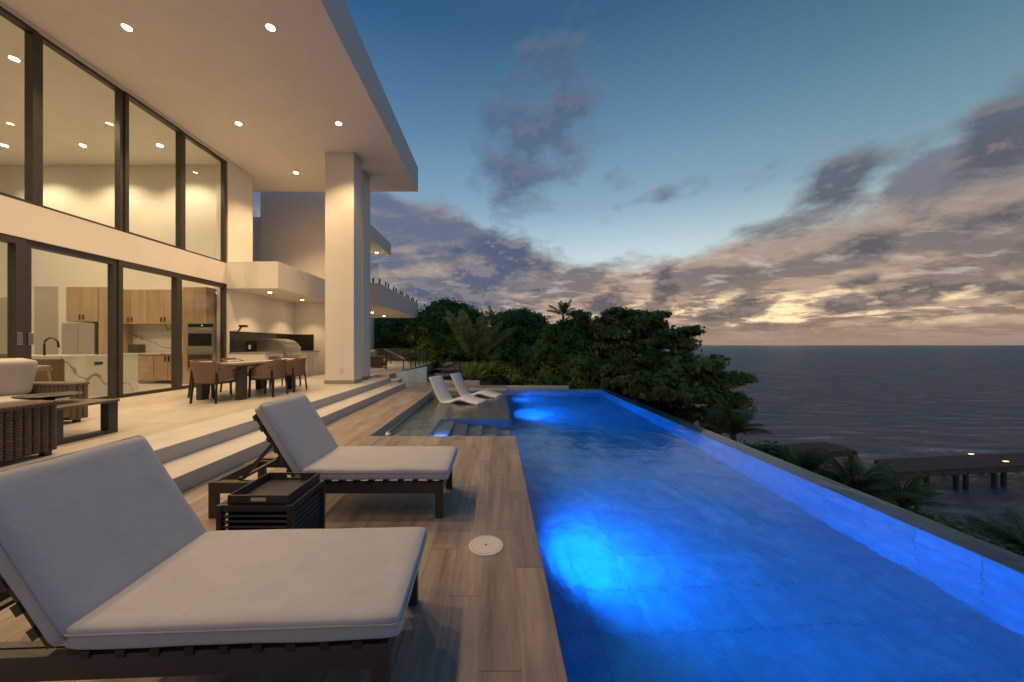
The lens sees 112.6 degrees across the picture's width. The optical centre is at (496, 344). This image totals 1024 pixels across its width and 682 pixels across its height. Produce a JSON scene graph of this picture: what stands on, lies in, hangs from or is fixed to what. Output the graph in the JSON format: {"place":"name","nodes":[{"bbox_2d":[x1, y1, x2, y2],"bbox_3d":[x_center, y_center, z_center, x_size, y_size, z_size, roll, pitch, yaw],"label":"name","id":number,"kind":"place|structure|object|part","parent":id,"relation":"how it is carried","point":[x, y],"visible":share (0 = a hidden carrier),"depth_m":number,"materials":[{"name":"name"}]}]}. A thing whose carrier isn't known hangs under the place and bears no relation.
{"place":"outdoors","nodes":[
{"label":"outdoors","id":0,"kind":"place"},
{"bbox_2d":[32,337,137,396],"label":"kitchen island","id":1,"kind":"structure","parent":0,"point":[91,369],"depth_m":7.65,"materials":[{"name":"stone"}]},
{"bbox_2d":[0,361,435,470],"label":"terrace","id":2,"kind":"structure","parent":0,"point":[145,415],"depth_m":6.18,"materials":[{"name":"grey tile"}]},
{"bbox_2d":[0,354,52,380],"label":"bar stool","id":3,"kind":"object","parent":2,"relation":"on","point":[47,368],"visible":0.21,"depth_m":7.05,"materials":[{"name":"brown wood"}]},
{"bbox_2d":[0,400,59,462],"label":"armchair","id":4,"kind":"object","parent":2,"relation":"on","point":[29,428],"visible":1,"depth_m":3.39,"materials":[{"name":"wicker"}]},
{"bbox_2d":[0,358,89,421],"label":"sofa","id":5,"kind":"object","parent":2,"relation":"on","point":[17,376],"visible":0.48,"depth_m":4.86,"materials":[{"name":"fabric"}]},
{"bbox_2d":[0,399,119,445],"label":"coffee table","id":6,"kind":"object","parent":2,"relation":"on","point":[108,416],"visible":0.41,"depth_m":4.33,"materials":[{"name":"brown wood"}]},
{"bbox_2d":[10,391,83,399],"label":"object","id":7,"kind":"object","parent":6,"relation":"on","point":[47,396],"visible":0.85,"depth_m":4.19,"materials":[{"name":"black"}]},
{"bbox_2d":[62,323,98,353],"bbox_3d":[-12.348,0.255,10.410,0.974,1.790,0.740,0,0,0],"label":"refrigerator","id":8,"kind":"object","parent":2,"relation":"on","point":[80,338],"visible":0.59,"depth_m":10.08,"materials":[{"name":"grey"}]},
{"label":"door","id":9,"kind":"part","parent":8,"relation":"part of","materials":[{"name":"metal"}]},
{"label":"door","id":10,"kind":"part","parent":8,"relation":"part of","materials":[{"name":"metal"}]},
{"bbox_2d":[99,287,132,353],"bbox_3d":[-11.623,-0.285,10.425,0.286,2.870,0.710,0,0,0],"label":"tall cabinet","id":11,"kind":"object","parent":2,"relation":"on","point":[127,334],"visible":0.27,"depth_m":10.10,"materials":[{"name":"brown wood"}]},
{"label":"door","id":12,"kind":"part","parent":11,"relation":"part of","materials":[{"name":"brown wood"}]},
{"bbox_2d":[138,354,154,379],"bbox_3d":[-10.454,0.665,10.440,0.640,0.770,0.680,0,0,0],"label":"base cabinet","id":13,"kind":"object","parent":2,"relation":"on","point":[145,366],"visible":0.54,"depth_m":10.10,"materials":[{"name":"brown wood"}]},
{"bbox_2d":[123,353,182,353],"bbox_3d":[-10.378,0.258,10.425,2.138,0.040,0.710,0,0,0],"label":"kitchen counter","id":14,"kind":"object","parent":13,"relation":"on","point":[147,353],"visible":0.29,"depth_m":10.07,"materials":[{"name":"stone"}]},
{"bbox_2d":[128,344,145,352],"bbox_3d":[-10.954,0.107,10.410,0.340,0.260,0.220,0,0,0],"label":"toaster","id":15,"kind":"object","parent":14,"relation":"on","point":[136,348],"visible":1,"depth_m":10.31,"materials":[{"name":"metal"}]},
{"bbox_2d":[154,354,182,379],"bbox_3d":[-9.725,0.665,10.425,0.800,0.770,0.710,0,0,0],"label":"base cabinet","id":16,"kind":"object","parent":2,"relation":"on","point":[162,366],"visible":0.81,"depth_m":10.10,"materials":[{"name":"wood"}]},
{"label":"door","id":17,"kind":"part","parent":16,"relation":"part of","materials":[{"name":"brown wood"}]},
{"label":"door","id":18,"kind":"part","parent":16,"relation":"part of","materials":[{"name":"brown wood"}]},
{"bbox_2d":[183,287,216,383],"bbox_3d":[-8.941,-0.285,10.430,0.702,2.870,0.700,0,0,0],"label":"tall cabinet","id":19,"kind":"object","parent":2,"relation":"on","point":[199,304],"visible":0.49,"depth_m":10.11,"materials":[{"name":"brown wood"}]},
{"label":"door","id":20,"kind":"part","parent":19,"relation":"part of","materials":[{"name":"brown wood"}]},
{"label":"door","id":21,"kind":"part","parent":19,"relation":"part of","materials":[{"name":"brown wood"}]},
{"bbox_2d":[187,323,214,370],"bbox_3d":[-8.711,0.060,10.044,0.790,1.440,0.128,0,0,0],"label":"wall oven","id":22,"kind":"object","parent":19,"relation":"attached to","point":[200,340],"depth_m":10.04,"materials":[{"name":"metal"}]},
{"bbox_2d":[187,329,212,347],"bbox_3d":[-8.711,-0.185,10.019,0.770,0.570,0.077,0,0,0],"label":"door","id":23,"kind":"structure","parent":22,"relation":"in","point":[196,338],"depth_m":10.04,"materials":[{"name":"metal"}]},
{"bbox_2d":[187,350,212,368],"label":"door","id":24,"kind":"structure","parent":22,"relation":"in","point":[191,354],"depth_m":10.04,"materials":[{"name":"metal"}]},
{"bbox_2d":[0,0,417,398],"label":"modern house","id":25,"kind":"structure","parent":2,"relation":"on","point":[150,144],"depth_m":8.90,"materials":[{"name":"beige paint"}]},
{"bbox_2d":[0,298,6,353],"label":"doorway","id":26,"kind":"structure","parent":25,"relation":"in","point":[3,301],"depth_m":10.79,"materials":[{"name":"beige paint"}]},
{"bbox_2d":[0,233,26,358],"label":"sliding door","id":27,"kind":"structure","parent":25,"relation":"in","point":[16,246],"depth_m":5.84,"materials":[{"name":"metal"}]},
{"bbox_2d":[0,6,38,205],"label":"window","id":28,"kind":"structure","parent":25,"relation":"in","point":[31,36],"depth_m":6.05,"materials":[{"name":"metal"}]},
{"bbox_2d":[34,286,57,353],"bbox_3d":[-14.225,-0.350,10.796,0.750,3.000,0.007,0,0,0],"label":"doorway","id":29,"kind":"structure","parent":25,"relation":"in","point":[45,297],"depth_m":10.79,"materials":[{"name":"beige paint"}]},
{"bbox_2d":[27,239,116,398],"bbox_3d":[-8.278,-0.355,6.699,0.164,3.007,1.458,0,0,0],"label":"sliding door","id":30,"kind":"structure","parent":25,"relation":"in","point":[111,263],"depth_m":7.34,"materials":[{"name":"metal"}]},
{"bbox_2d":[39,34,123,231],"bbox_3d":[-8.300,-4.053,6.844,0.120,3.131,1.428,0,0,0],"label":"window","id":31,"kind":"structure","parent":25,"relation":"in","point":[119,94],"depth_m":7.34,"materials":[{"name":"metal"}]},
{"bbox_2d":[66,287,98,322],"bbox_3d":[-12.255,-1.205,10.425,0.943,1.030,0.710,0,0,0],"label":"wall cabinet","id":32,"kind":"object","parent":25,"relation":"attached to","point":[82,304],"depth_m":10.10,"materials":[{"name":"brown wood"}]},
{"bbox_2d":[66,287,81,321],"bbox_3d":[-12.490,-1.205,10.095,0.463,1.022,0.050,0,0,0],"label":"door","id":33,"kind":"structure","parent":32,"relation":"in","point":[73,295],"depth_m":10.10,"materials":[{"name":"brown wood"}]},
{"bbox_2d":[82,287,97,321],"bbox_3d":[-12.019,-1.205,10.095,0.463,1.022,0.050,0,0,0],"label":"door","id":34,"kind":"structure","parent":32,"relation":"in","point":[89,295],"depth_m":10.10,"materials":[{"name":"brown wood"}]},
{"bbox_2d":[117,260,179,396],"bbox_3d":[-8.285,-0.355,8.149,0.150,3.007,1.438,0,0,0],"label":"sliding door","id":35,"kind":"structure","parent":25,"relation":"in","point":[175,277],"depth_m":8.33,"materials":[{"name":"metal"}]},
{"bbox_2d":[123,290,182,324],"bbox_3d":[-10.694,-1.170,10.600,2.020,1.060,0.360,0,0,0],"label":"wall cabinet","id":36,"kind":"object","parent":25,"relation":"attached to","point":[146,307],"depth_m":10.45,"materials":[{"name":"brown wood"}]},
{"bbox_2d":[123,290,129,323],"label":"door","id":37,"kind":"structure","parent":36,"relation":"in","point":[126,293],"depth_m":10.45,"materials":[{"name":"brown wood"}]},
{"bbox_2d":[130,290,146,323],"bbox_3d":[-10.946,-1.170,10.445,0.497,1.052,0.050,0,0,0],"label":"door","id":38,"kind":"structure","parent":36,"relation":"in","point":[138,298],"depth_m":10.45,"materials":[{"name":"brown wood"}]},
{"bbox_2d":[147,290,162,323],"bbox_3d":[-10.441,-1.170,10.445,0.497,1.052,0.050,0,0,0],"label":"door","id":39,"kind":"structure","parent":36,"relation":"in","point":[154,297],"depth_m":10.45,"materials":[{"name":"brown wood"}]},
{"bbox_2d":[163,290,170,323],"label":"door","id":40,"kind":"structure","parent":36,"relation":"in","point":[166,293],"depth_m":10.45,"materials":[{"name":"brown wood"}]},
{"bbox_2d":[124,91,183,249],"bbox_3d":[-8.285,-4.053,8.269,0.150,3.131,1.418,0,0,0],"label":"window","id":41,"kind":"structure","parent":25,"relation":"in","point":[179,134],"depth_m":8.72,"materials":[{"name":"metal"}]},
{"bbox_2d":[133,325,182,351],"bbox_3d":[-10.385,-0.202,10.790,2.523,0.877,0.013,0,0,0],"label":"splashback","id":42,"kind":"object","parent":25,"relation":"attached to","point":[154,338],"visible":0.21,"depth_m":10.78,"materials":[{"name":"stone"}]},
{"bbox_2d":[180,274,225,388],"bbox_3d":[-8.300,-0.355,9.649,0.120,3.007,1.558,0,0,0],"label":"sliding door","id":43,"kind":"structure","parent":25,"relation":"in","point":[222,286],"depth_m":10.21,"materials":[{"name":"metal"}]},
{"bbox_2d":[184,133,226,262],"bbox_3d":[-8.300,-4.053,9.709,0.120,3.131,1.458,0,0,0],"label":"window","id":44,"kind":"structure","parent":25,"relation":"in","point":[223,163],"depth_m":10.36,"materials":[{"name":"metal"}]},
{"bbox_2d":[253,217,417,350],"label":"balcony wing","id":45,"kind":"structure","parent":25,"relation":"attached to","point":[386,301],"depth_m":17.30,"materials":[{"name":"beige paint"}]},
{"bbox_2d":[187,359,231,397],"bbox_3d":[-6.454,0.741,7.702,0.608,0.822,0.588,0,0,0],"label":"dining chair","id":46,"kind":"object","parent":2,"relation":"on","point":[191,372],"visible":0.12,"depth_m":7.46,"materials":[{"name":"brown wicker"}]},
{"bbox_2d":[189,362,234,403],"bbox_3d":[-5.720,0.741,6.926,0.588,0.822,0.608,0,0,3],"label":"dining chair","id":47,"kind":"object","parent":2,"relation":"on","point":[214,374],"visible":0.99,"depth_m":6.69,"materials":[{"name":"brown wicker"}]},
{"bbox_2d":[220,358,257,391],"bbox_3d":[-6.454,0.741,8.559,0.608,0.822,0.588,0,0,-2],"label":"dining chair","id":48,"kind":"object","parent":2,"relation":"on","point":[234,360],"visible":0.2,"depth_m":8.58,"materials":[{"name":"brown wicker"}]},
{"bbox_2d":[196,360,295,399],"bbox_3d":[-5.780,0.769,8.100,1.000,0.762,2.100,0,0,0],"label":"dining table","id":49,"kind":"object","parent":2,"relation":"on","point":[202,391],"visible":0.65,"depth_m":7.18,"materials":[{"name":"brown wood"}]},
{"bbox_2d":[145,378,389,462],"bbox_3d":[-4.060,1.237,3.000,0.680,0.174,18.000,0,0,0],"label":"step","id":50,"kind":"object","parent":2,"relation":"on","point":[169,439],"visible":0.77,"depth_m":4.80,"materials":[{"name":"tile"}]},
{"bbox_2d":[248,359,287,396],"bbox_3d":[-5.146,0.741,7.758,0.608,0.822,0.588,0,0,0],"label":"dining chair","id":51,"kind":"object","parent":2,"relation":"on","point":[272,370],"visible":1,"depth_m":7.51,"materials":[{"name":"brown wicker"}]},
{"bbox_2d":[228,331,319,382],"bbox_3d":[-7.619,0.360,12.173,1.157,1.580,3.446,0,0,0],"label":"outdoor kitchen","id":52,"kind":"object","parent":2,"relation":"on","point":[243,345],"visible":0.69,"depth_m":11.45,"materials":[{"name":"stone"}]},
{"bbox_2d":[255,339,301,356],"bbox_3d":[-7.475,0.113,11.830,1.090,0.654,0.920,0,0,0],"label":"gas grill","id":53,"kind":"object","parent":52,"relation":"in","point":[289,348],"visible":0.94,"depth_m":11.38,"materials":[{"name":"metal"}]},
{"bbox_2d":[308,354,313,372],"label":"cabinet door","id":54,"kind":"structure","parent":52,"relation":"in","point":[311,356],"depth_m":13.06,"materials":[{"name":"metal"}]},
{"bbox_2d":[162,383,404,492],"bbox_3d":[-3.480,1.613,3.025,0.560,0.575,18.050,0,0,0],"label":"step","id":55,"kind":"object","parent":2,"relation":"attached to","point":[188,471],"visible":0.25,"depth_m":4.36,"materials":[{"name":"tile"}]},
{"bbox_2d":[269,357,301,387],"bbox_3d":[-5.778,0.741,9.394,0.588,0.822,0.608,0,0,0],"label":"dining chair","id":56,"kind":"object","parent":2,"relation":"on","point":[288,358],"visible":0.12,"depth_m":9.60,"materials":[{"name":"brown wicker"}]},
{"bbox_2d":[273,358,307,392],"bbox_3d":[-5.126,0.741,8.526,0.608,0.822,0.588,0,0,2],"label":"dining chair","id":57,"kind":"object","parent":2,"relation":"on","point":[295,367],"visible":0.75,"depth_m":8.33,"materials":[{"name":"brown wicker"}]},
{"bbox_2d":[370,350,384,366],"bbox_3d":[-6.150,0.686,17.600,0.840,0.828,0.800,0,0,0],"label":"armchair","id":58,"kind":"object","parent":2,"relation":"on","point":[377,361],"visible":0.85,"depth_m":17.20,"materials":[{"name":"brown wicker"}]},
{"bbox_2d":[384,348,405,369],"bbox_3d":[-4.700,0.653,15.800,1.458,0.994,0.056,0,0,33],"label":"stair handrail","id":59,"kind":"object","parent":2,"relation":"on","point":[386,350],"visible":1,"depth_m":16.11,"materials":[{"name":"metal"}]},
{"bbox_2d":[391,378,401,382],"bbox_3d":[-4.160,1.613,13.152,0.880,0.575,0.697,0,0,0],"label":"side step","id":60,"kind":"object","parent":2,"relation":"on","point":[396,380],"visible":0.2,"depth_m":13.10,"materials":[{"name":"concrete"}]},
{"bbox_2d":[370,348,424,363],"bbox_3d":[-6.450,0.681,21.000,4.344,0.938,0.045,0,0,0],"label":"glass railing","id":61,"kind":"object","parent":2,"relation":"on","point":[398,348],"visible":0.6,"depth_m":20.98,"materials":[{"name":"metal"}]},
{"bbox_2d":[395,366,427,386],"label":"stair wall","id":62,"kind":"structure","parent":2,"relation":"on","point":[410,377],"depth_m":14.25,"materials":[{"name":"grey concrete"}]},
{"bbox_2d":[410,348,426,367],"bbox_3d":[-4.250,0.681,18.950,0.045,0.938,3.944,0,0,0],"label":"glass railing","id":63,"kind":"object","parent":2,"relation":"on","point":[419,356],"visible":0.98,"depth_m":18.93,"materials":[{"name":"metal"}]},
{"bbox_2d":[432,367,467,369],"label":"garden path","id":64,"kind":"structure","parent":0,"point":[452,368],"depth_m":22.35,"materials":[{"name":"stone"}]},
{"bbox_2d":[518,450,567,681],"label":"pool wall","id":65,"kind":"structure","parent":0,"point":[545,577],"depth_m":2.13,"materials":[{"name":"tile"}]},
{"bbox_2d":[428,369,674,416],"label":"ground","id":66,"kind":"structure","parent":0,"point":[661,406],"depth_m":13.49,"materials":[{"name":"soil"}]},
{"bbox_2d":[0,382,566,681],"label":"deck","id":67,"kind":"structure","parent":66,"relation":"on","point":[470,616],"depth_m":2.30,"materials":[{"name":"brown wood"}]},
{"bbox_2d":[0,435,426,681],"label":"sun lounger","id":68,"kind":"object","parent":67,"relation":"on","point":[118,560],"visible":1,"depth_m":1.42,"materials":[{"name":"fabric"}]},
{"bbox_2d":[216,479,324,530],"bbox_3d":[-1.590,1.277,2.460,0.500,0.446,0.440,0,0,0],"label":"side table","id":69,"kind":"object","parent":67,"relation":"on","point":[305,509],"visible":0.41,"depth_m":2.29,"materials":[{"name":"wood"}]},
{"bbox_2d":[228,472,319,504],"bbox_3d":[-1.575,1.024,2.460,0.400,0.060,0.410,0,0,0],"label":"serving tray","id":70,"kind":"object","parent":69,"relation":"on","point":[275,488],"visible":1,"depth_m":2.45,"materials":[{"name":"metal"}]},
{"bbox_2d":[208,394,457,517],"bbox_3d":[-1.448,1.006,3.280,2.085,0.987,0.700,0,0,0],"label":"sun lounger","id":71,"kind":"object","parent":67,"relation":"on","point":[297,433],"visible":0.95,"depth_m":3.02,"materials":[{"name":"fabric"}]},
{"bbox_2d":[449,391,505,391],"bbox_3d":[-0.802,1.750,8.377,2.255,0.500,5.475,0,0,0],"label":"shelf rim","id":72,"kind":"object","parent":67,"relation":"attached to","point":[477,391],"visible":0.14,"depth_m":11.09,"materials":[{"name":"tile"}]},
{"bbox_2d":[382,392,514,435],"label":"shelf water","id":73,"kind":"structure","parent":72,"relation":"in","point":[432,416],"depth_m":7.03,"materials":[{"name":"liquid"}]},
{"bbox_2d":[429,375,487,404],"bbox_3d":[-1.037,1.307,9.288,1.496,0.884,0.620,0,0,22],"label":"ledge lounger","id":74,"kind":"object","parent":73,"relation":"on","point":[440,388],"visible":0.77,"depth_m":9.25,"materials":[{"name":"white plastic"}]},
{"bbox_2d":[450,372,502,397],"bbox_3d":[-0.596,1.307,10.386,1.496,0.884,0.620,0,0,18],"label":"ledge lounger","id":75,"kind":"object","parent":73,"relation":"on","point":[460,384],"visible":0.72,"depth_m":10.32,"materials":[{"name":"white plastic"}]},
{"bbox_2d":[469,535,502,555],"bbox_3d":[-0.075,1.495,2.550,0.256,0.009,0.256,0,0,0],"label":"skimmer lid","id":76,"kind":"object","parent":67,"relation":"on","point":[486,545],"visible":1,"depth_m":2.54,"materials":[{"name":"white plastic"}]},
{"bbox_2d":[374,309,421,360],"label":"broadleaf tree","id":77,"kind":"object","parent":66,"relation":"on","point":[389,333],"visible":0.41,"depth_m":28.11,"materials":[{"name":"green plant"}]},
{"bbox_2d":[388,357,501,369],"bbox_3d":[-2.873,1.800,24.076,14.924,2.232,7.172,0,0,33],"label":"hedge shrub","id":78,"kind":"object","parent":66,"relation":"on","point":[469,364],"depth_m":23.44,"materials":[{"name":"green plant"}]},
{"bbox_2d":[403,297,493,371],"bbox_3d":[-2.732,-0.782,25.292,8.216,5.694,6.424,0,0,0],"label":"broadleaf tree","id":79,"kind":"object","parent":66,"relation":"on","point":[430,330],"visible":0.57,"depth_m":23.62,"materials":[{"name":"green plant"}]},
{"bbox_2d":[435,373,479,376],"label":"garden path","id":80,"kind":"structure","parent":66,"relation":"on","point":[443,374],"depth_m":18.50,"materials":[{"name":"stone"}]},
{"bbox_2d":[444,380,479,384],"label":"retaining wall","id":81,"kind":"structure","parent":66,"relation":"on","point":[467,382],"depth_m":12.30,"materials":[{"name":"concrete"}]},
{"bbox_2d":[440,361,494,380],"bbox_3d":[-1.250,1.266,16.500,2.944,0.968,0.045,0,0,0],"label":"glass railing","id":82,"kind":"object","parent":66,"relation":"on","point":[460,364],"visible":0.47,"depth_m":16.48,"materials":[{"name":"metal"}]},
{"bbox_2d":[461,361,487,379],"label":"areca palm","id":83,"kind":"object","parent":66,"relation":"on","point":[473,373],"visible":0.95,"depth_m":13.12,"materials":[{"name":"green plant"}]},
{"bbox_2d":[445,309,517,371],"bbox_3d":[-0.808,0.209,15.111,3.208,3.478,2.753,0,0,35],"label":"coconut palm","id":84,"kind":"object","parent":66,"relation":"on","point":[481,344],"visible":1,"depth_m":14.75,"materials":[{"name":"green plant"}]},
{"bbox_2d":[476,361,497,381],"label":"areca palm","id":85,"kind":"object","parent":66,"relation":"on","point":[488,367],"visible":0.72,"depth_m":13.51,"materials":[{"name":"green plant"}]},
{"bbox_2d":[484,305,503,322],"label":"coconut palm","id":86,"kind":"object","parent":66,"relation":"on","point":[490,313],"visible":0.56,"depth_m":29.76,"materials":[{"name":"green plant"}]},
{"bbox_2d":[490,375,511,384],"bbox_3d":[0.181,1.655,13.002,0.841,0.985,0.886,0,0,0],"label":"round shrub","id":87,"kind":"object","parent":66,"relation":"on","point":[501,380],"visible":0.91,"depth_m":12.80,"materials":[{"name":"green plant"}]},
{"bbox_2d":[487,360,523,384],"bbox_3d":[0.319,1.321,13.958,1.854,1.413,1.426,0,0,29],"label":"round shrub","id":88,"kind":"object","parent":66,"relation":"on","point":[498,368],"visible":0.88,"depth_m":13.60,"materials":[{"name":"green plant"}]},
{"bbox_2d":[481,304,550,372],"bbox_3d":[1.439,-0.216,20.388,5.583,4.708,5.211,0,0,0],"label":"broadleaf tree","id":89,"kind":"object","parent":66,"relation":"on","point":[525,334],"visible":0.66,"depth_m":19.68,"materials":[{"name":"green plant"}]},
{"bbox_2d":[499,385,568,388],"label":"retaining wall","id":90,"kind":"structure","parent":66,"relation":"on","point":[537,386],"depth_m":11.62,"materials":[{"name":"concrete"}]},
{"bbox_2d":[507,389,602,390],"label":"pool wall","id":91,"kind":"structure","parent":66,"relation":"on","point":[554,390],"depth_m":11.28,"materials":[{"name":"tile"}]},
{"bbox_2d":[546,299,575,320],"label":"coconut palm","id":92,"kind":"object","parent":66,"relation":"on","point":[563,308],"visible":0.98,"depth_m":26.92,"materials":[{"name":"green plant"}]},
{"bbox_2d":[518,317,606,388],"bbox_3d":[2.969,0.346,14.773,4.116,3.453,4.099,0,0,0],"label":"leafy tree","id":93,"kind":"object","parent":66,"relation":"on","point":[561,357],"visible":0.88,"depth_m":14.07,"materials":[{"name":"green plant"}]},
{"bbox_2d":[565,306,760,434],"bbox_3d":[5.955,0.720,13.259,4.553,4.698,6.231,0,0,-36],"label":"sea grape tree","id":94,"kind":"object","parent":66,"relation":"on","point":[640,363],"visible":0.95,"depth_m":12.61,"materials":[{"name":"green plant"}]},
{"bbox_2d":[698,394,771,441],"bbox_3d":[6.704,2.475,9.527,1.479,2.189,2.125,0,0,0],"label":"coconut palm","id":95,"kind":"object","parent":66,"relation":"on","point":[729,422],"visible":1,"depth_m":9.58,"materials":[{"name":"green plant"}]},
{"bbox_2d":[782,444,831,471],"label":"coconut palm","id":96,"kind":"object","parent":66,"relation":"on","point":[811,462],"visible":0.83,"depth_m":9.34,"materials":[{"name":"green plant"}]},
{"bbox_2d":[603,391,1023,573],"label":"infinity edge","id":97,"kind":"object","parent":66,"relation":"on","point":[859,502],"visible":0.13,"depth_m":3.15,"materials":[{"name":"concrete"}]},
{"bbox_2d":[812,444,933,505],"bbox_3d":[9.306,3.999,8.984,2.373,2.595,2.466,0,0,0],"label":"coconut palm","id":98,"kind":"object","parent":66,"relation":"on","point":[867,481],"visible":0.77,"depth_m":8.79,"materials":[{"name":"green plant"}]},
{"bbox_2d":[739,438,1023,555],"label":"hedge shrub","id":99,"kind":"object","parent":66,"relation":"on","point":[775,451],"visible":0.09,"depth_m":10.65,"materials":[{"name":"green plant"}]},
{"bbox_2d":[860,464,947,510],"bbox_3d":[11.103,5.061,9.507,2.156,3.426,1.735,0,0,0],"label":"coconut palm","id":100,"kind":"object","parent":66,"relation":"on","point":[902,502],"visible":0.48,"depth_m":9.21,"materials":[{"name":"green plant"}]},
{"bbox_2d":[957,506,1023,556],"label":"coconut palm","id":101,"kind":"object","parent":66,"relation":"on","point":[1008,537],"visible":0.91,"depth_m":8.37,"materials":[{"name":"green plant"}]},
{"bbox_2d":[253,0,1023,344],"label":"sky","id":102,"kind":"structure","parent":0,"point":[748,172],"materials":[{"name":"blue"}]},
{"bbox_2d":[506,391,1023,681],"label":"pool water","id":103,"kind":"structure","parent":0,"point":[670,551],"depth_m":2.35,"materials":[{"name":"blue liquid"}]},
{"bbox_2d":[660,345,1023,555],"bbox_3d":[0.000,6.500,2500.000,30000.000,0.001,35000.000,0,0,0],"label":"sea","id":104,"kind":"structure","parent":0,"point":[869,404],"depth_m":37.28,"materials":[{"name":"grey liquid"}]},
{"bbox_2d":[770,442,857,465],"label":"wooden pier","id":105,"kind":"structure","parent":104,"relation":"in","point":[833,450],"depth_m":18.46,"materials":[{"name":"brown wood"}]},
{"bbox_2d":[874,452,1023,491],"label":"wooden pier","id":106,"kind":"structure","parent":104,"relation":"in","point":[965,466],"depth_m":15.65,"materials":[{"name":"brown wood"}]}
]}

